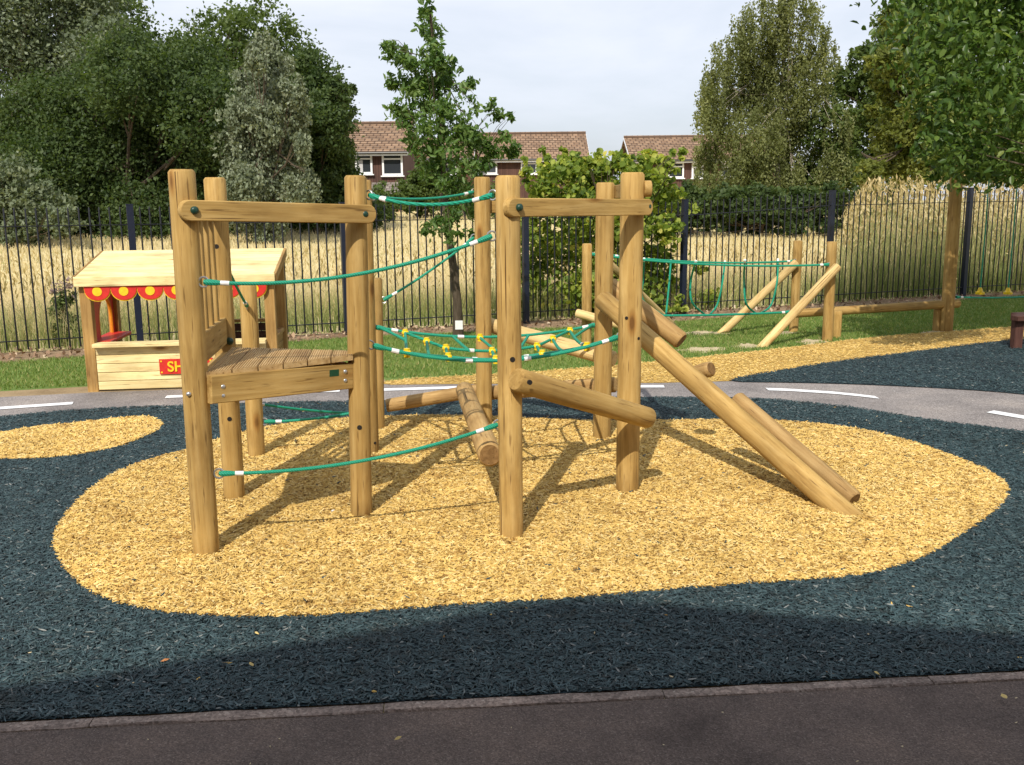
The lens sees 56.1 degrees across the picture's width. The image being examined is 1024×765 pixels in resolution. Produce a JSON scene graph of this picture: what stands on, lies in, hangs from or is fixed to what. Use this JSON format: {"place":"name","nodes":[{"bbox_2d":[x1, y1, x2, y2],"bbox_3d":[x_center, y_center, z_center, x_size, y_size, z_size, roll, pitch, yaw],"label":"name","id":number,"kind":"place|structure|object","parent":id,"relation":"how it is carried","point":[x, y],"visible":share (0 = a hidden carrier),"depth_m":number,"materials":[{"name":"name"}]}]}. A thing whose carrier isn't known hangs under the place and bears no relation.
{"place":"outdoors","nodes":[
{"label":"outdoors","id":0,"kind":"place"},
{"bbox_2d":[0,379,384,396],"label":"soil verge","id":1,"kind":"structure","parent":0,"point":[69,390],"depth_m":8.55,"materials":[{"name":"beige soil"}]},
{"bbox_2d":[0,295,1023,390],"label":"lawn","id":2,"kind":"structure","parent":0,"point":[385,378],"depth_m":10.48,"materials":[{"name":"plant"}]},
{"bbox_2d":[72,248,288,391],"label":"play shop","id":3,"kind":"structure","parent":2,"relation":"on","point":[111,278],"depth_m":8.52,"materials":[{"name":"brown wood"}]},
{"bbox_2d":[378,0,522,334],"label":"oak sapling","id":4,"kind":"object","parent":2,"relation":"on","point":[424,85],"visible":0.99,"depth_m":10.51,"materials":[{"name":"green plant"}]},
{"bbox_2d":[455,321,462,328],"bbox_3d":[-0.601,-0.652,10.892,0.085,0.100,0.012,-1,11,0],"label":"tree label","id":5,"kind":"object","parent":4,"relation":"attached to","point":[458,324],"visible":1,"depth_m":10.89,"materials":[{"name":"white plastic"}]},
{"bbox_2d":[678,347,724,352],"bbox_3d":[2.123,-0.370,10.619,0.562,0.001,0.426,-10,14,-43],"label":"worn patch","id":6,"kind":"object","parent":2,"relation":"on","point":[691,349],"visible":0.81,"depth_m":10.60,"materials":[{"name":"soil"}]},
{"bbox_2d":[384,326,1023,384],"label":"yellow mulch","id":7,"kind":"object","parent":2,"relation":"on","point":[733,365],"visible":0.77,"depth_m":9.99,"materials":[{"name":"rubber"}]},
{"bbox_2d":[686,331,728,334],"bbox_3d":[2.419,-0.612,11.908,0.505,0.001,0.453,9,14,43],"label":"worn patch","id":8,"kind":"object","parent":2,"relation":"on","point":[700,332],"visible":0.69,"depth_m":11.97,"materials":[{"name":"soil"}]},
{"bbox_2d":[575,240,840,346],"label":"rope bridge","id":9,"kind":"structure","parent":2,"relation":"on","point":[826,282],"depth_m":11.06,"materials":[{"name":"brown wood"}]},
{"bbox_2d":[734,343,756,347],"bbox_3d":[2.656,-0.413,10.821,0.389,0.001,0.373,-7,12,-32],"label":"worn patch","id":10,"kind":"object","parent":2,"relation":"on","point":[745,345],"visible":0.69,"depth_m":10.85,"materials":[{"name":"soil"}]},
{"bbox_2d":[796,339,826,343],"bbox_3d":[3.467,-0.472,11.094,0.322,0.001,0.465,8,13,38],"label":"worn patch","id":11,"kind":"object","parent":2,"relation":"on","point":[812,341],"visible":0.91,"depth_m":11.11,"materials":[{"name":"soil"}]},
{"bbox_2d":[730,337,1023,393],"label":"dark mulch","id":12,"kind":"object","parent":2,"relation":"on","point":[996,366],"visible":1,"depth_m":9.06,"materials":[{"name":"rubber"}]},
{"bbox_2d":[1010,312,1023,348],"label":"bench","id":13,"kind":"object","parent":12,"relation":"on","point":[1017,329],"visible":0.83,"depth_m":10.34,"materials":[{"name":"brown wood"}]},
{"bbox_2d":[796,299,960,337],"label":"balance beam","id":14,"kind":"structure","parent":2,"relation":"on","point":[937,306],"depth_m":11.60,"materials":[{"name":"brown wood"}]},
{"bbox_2d":[849,0,1023,196],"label":"broadleaf tree","id":15,"kind":"object","parent":2,"relation":"on","point":[989,27],"visible":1,"depth_m":8.66,"materials":[{"name":"green plant"}]},
{"bbox_2d":[940,138,1023,331],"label":"rope traverse","id":16,"kind":"object","parent":2,"relation":"on","point":[949,296],"visible":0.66,"depth_m":11.71,"materials":[{"name":"brown wood"}]},
{"bbox_2d":[0,681,1023,764],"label":"tarmac","id":17,"kind":"structure","parent":0,"point":[964,724],"depth_m":2.93,"materials":[{"name":"grey asphalt"}]},
{"bbox_2d":[0,381,1023,430],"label":"path","id":18,"kind":"structure","parent":0,"point":[964,406],"depth_m":8.02,"materials":[{"name":"grey asphalt"}]},
{"bbox_2d":[0,385,1023,418],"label":"path markings","id":19,"kind":"object","parent":18,"relation":"on","point":[448,387],"visible":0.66,"depth_m":8.14,"materials":[{"name":"paint"}]},
{"bbox_2d":[0,193,1023,722],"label":"ground","id":20,"kind":"structure","parent":0,"point":[738,305],"depth_m":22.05,"materials":[{"name":"green plant"}]},
{"bbox_2d":[0,147,88,247],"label":"bush","id":21,"kind":"object","parent":20,"relation":"on","point":[21,198],"visible":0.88,"depth_m":27.19,"materials":[{"name":"green plant"}]},
{"bbox_2d":[44,276,81,346],"bbox_3d":[-5.363,-0.820,11.495,0.517,0.890,0.442,-1,11,0],"label":"wild plant","id":22,"kind":"object","parent":20,"relation":"on","point":[61,297],"visible":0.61,"depth_m":11.45,"materials":[{"name":"green plant"}]},
{"bbox_2d":[0,0,166,158],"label":"poplar tree","id":23,"kind":"object","parent":20,"relation":"on","point":[26,37],"visible":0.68,"depth_m":33.99,"materials":[{"name":"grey plant"}]},
{"bbox_2d":[0,10,273,241],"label":"maple tree","id":24,"kind":"object","parent":20,"relation":"on","point":[135,151],"visible":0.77,"depth_m":30.99,"materials":[{"name":"green plant"}]},
{"bbox_2d":[0,0,334,184],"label":"lime tree","id":25,"kind":"object","parent":20,"relation":"on","point":[233,18],"visible":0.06,"depth_m":39.55,"materials":[{"name":"green plant"}]},
{"bbox_2d":[84,200,397,230],"bbox_3d":[-13.681,-6.522,38.424,18.285,2.619,3.702,-1,11,0],"label":"hedge","id":26,"kind":"object","parent":20,"relation":"on","point":[380,212],"visible":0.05,"depth_m":37.43,"materials":[{"name":"green plant"}]},
{"bbox_2d":[210,28,322,243],"bbox_3d":[-7.583,-7.317,29.997,3.436,7.040,3.662,-1,11,0],"label":"poplar tree","id":27,"kind":"object","parent":20,"relation":"on","point":[270,168],"visible":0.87,"depth_m":29.56,"materials":[{"name":"green plant"}]},
{"bbox_2d":[271,42,364,234],"bbox_3d":[-7.338,-8.524,34.945,4.242,7.678,4.874,-1,11,0],"label":"oak tree","id":28,"kind":"object","parent":20,"relation":"on","point":[333,112],"visible":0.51,"depth_m":34.28,"materials":[{"name":"green plant"}]},
{"bbox_2d":[346,121,419,211],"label":"house","id":29,"kind":"structure","parent":20,"relation":"on","point":[383,155],"depth_m":55.01,"materials":[{"name":"tile"}]},
{"bbox_2d":[355,156,373,174],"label":"window","id":30,"kind":"structure","parent":29,"relation":"in","point":[366,165],"depth_m":54.82,"materials":[{"name":"white plastic"}]},
{"bbox_2d":[381,156,404,176],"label":"window","id":31,"kind":"structure","parent":29,"relation":"in","point":[392,166],"depth_m":54.84,"materials":[{"name":"white plastic"}]},
{"bbox_2d":[372,160,494,218],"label":"bush","id":32,"kind":"object","parent":20,"relation":"on","point":[414,187],"visible":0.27,"depth_m":45.37,"materials":[{"name":"green plant"}]},
{"bbox_2d":[416,138,476,202],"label":"house","id":33,"kind":"structure","parent":20,"relation":"on","point":[447,163],"depth_m":66.74,"materials":[{"name":"brick"}]},
{"bbox_2d":[0,395,1023,721],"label":"dark mulch","id":34,"kind":"object","parent":20,"relation":"on","point":[68,641],"visible":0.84,"depth_m":3.63,"materials":[{"name":"rubber"}]},
{"bbox_2d":[0,415,163,459],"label":"yellow mulch","id":35,"kind":"object","parent":34,"relation":"on","point":[57,439],"visible":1,"depth_m":6.74,"materials":[{"name":"rubber"}]},
{"bbox_2d":[2,403,1023,686],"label":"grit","id":36,"kind":"object","parent":34,"relation":"on","point":[510,611],"visible":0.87,"depth_m":3.59,"materials":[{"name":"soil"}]},
{"bbox_2d":[51,413,1010,617],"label":"yellow mulch","id":37,"kind":"object","parent":34,"relation":"on","point":[242,568],"visible":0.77,"depth_m":4.85,"materials":[{"name":"rubber"}]},
{"bbox_2d":[168,169,863,554],"bbox_3d":[0.029,-0.304,5.733,3.390,1.877,2.800,-2,11,-7],"label":"climbing frame","id":38,"kind":"object","parent":37,"relation":"on","point":[228,377],"visible":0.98,"depth_m":4.89,"materials":[{"name":"brown wood"}]},
{"bbox_2d":[197,402,1021,692],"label":"stray shreds","id":39,"kind":"object","parent":34,"relation":"on","point":[373,691],"visible":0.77,"depth_m":3.38,"materials":[{"name":"yellow rubber"}]},
{"bbox_2d":[0,173,1023,303],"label":"seed heads","id":40,"kind":"object","parent":20,"relation":"attached to","point":[885,190],"visible":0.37,"depth_m":17.35,"materials":[{"name":"plant"}]},
{"bbox_2d":[0,671,1023,732],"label":"kerb","id":41,"kind":"structure","parent":20,"relation":"on","point":[394,707],"depth_m":3.12,"materials":[{"name":"concrete"}]},
{"bbox_2d":[477,131,589,197],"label":"house","id":42,"kind":"structure","parent":20,"relation":"on","point":[533,142],"depth_m":73.47,"materials":[{"name":"tile"}]},
{"bbox_2d":[481,162,497,174],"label":"window","id":43,"kind":"structure","parent":42,"relation":"in","point":[493,171],"depth_m":72.47,"materials":[{"name":"white plastic"}]},
{"bbox_2d":[521,162,536,174],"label":"window","id":44,"kind":"structure","parent":42,"relation":"in","point":[533,164],"depth_m":72.42,"materials":[{"name":"white plastic"}]},
{"bbox_2d":[518,145,719,315],"bbox_3d":[1.472,-2.168,13.948,3.371,2.561,2.102,-1,11,0],"label":"bush","id":45,"kind":"object","parent":20,"relation":"on","point":[571,168],"visible":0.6,"depth_m":13.64,"materials":[{"name":"green plant"}]},
{"bbox_2d":[621,134,793,197],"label":"house","id":46,"kind":"structure","parent":20,"relation":"on","point":[635,144],"depth_m":70.20,"materials":[{"name":"tile"}]},
{"bbox_2d":[668,163,684,178],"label":"window","id":47,"kind":"structure","parent":46,"relation":"in","point":[681,165],"depth_m":68.59,"materials":[{"name":"white plastic"}]},
{"bbox_2d":[690,163,702,178],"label":"window","id":48,"kind":"structure","parent":46,"relation":"in","point":[692,173],"depth_m":68.60,"materials":[{"name":"white plastic"}]},
{"bbox_2d":[689,0,857,228],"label":"birch tree","id":49,"kind":"object","parent":20,"relation":"on","point":[779,131],"visible":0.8,"depth_m":38.74,"materials":[{"name":"green plant"}]},
{"bbox_2d":[647,179,903,236],"bbox_3d":[9.309,-6.225,35.367,10.809,2.618,2.980,-1,11,0],"label":"hedge","id":50,"kind":"object","parent":20,"relation":"on","point":[726,193],"visible":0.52,"depth_m":34.87,"materials":[{"name":"green plant"}]},
{"bbox_2d":[769,3,1023,218],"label":"sycamore tree","id":51,"kind":"object","parent":20,"relation":"on","point":[849,88],"visible":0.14,"depth_m":39.22,"materials":[{"name":"green plant"}]},
{"bbox_2d":[852,6,1023,224],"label":"hazel tree","id":52,"kind":"object","parent":20,"relation":"on","point":[885,151],"visible":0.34,"depth_m":22.98,"materials":[{"name":"green plant"}]},
{"bbox_2d":[0,290,1023,362],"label":"soil bed","id":53,"kind":"object","parent":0,"point":[18,356],"visible":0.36,"depth_m":12.94,"materials":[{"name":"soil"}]},
{"bbox_2d":[0,188,1023,350],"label":"fence","id":54,"kind":"object","parent":53,"relation":"on","point":[831,205],"visible":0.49,"depth_m":13.25,"materials":[{"name":"black metal"}]},
{"bbox_2d":[0,0,1023,200],"label":"sky","id":55,"kind":"structure","parent":0,"point":[609,70],"materials":[{"name":"white"}]}
]}

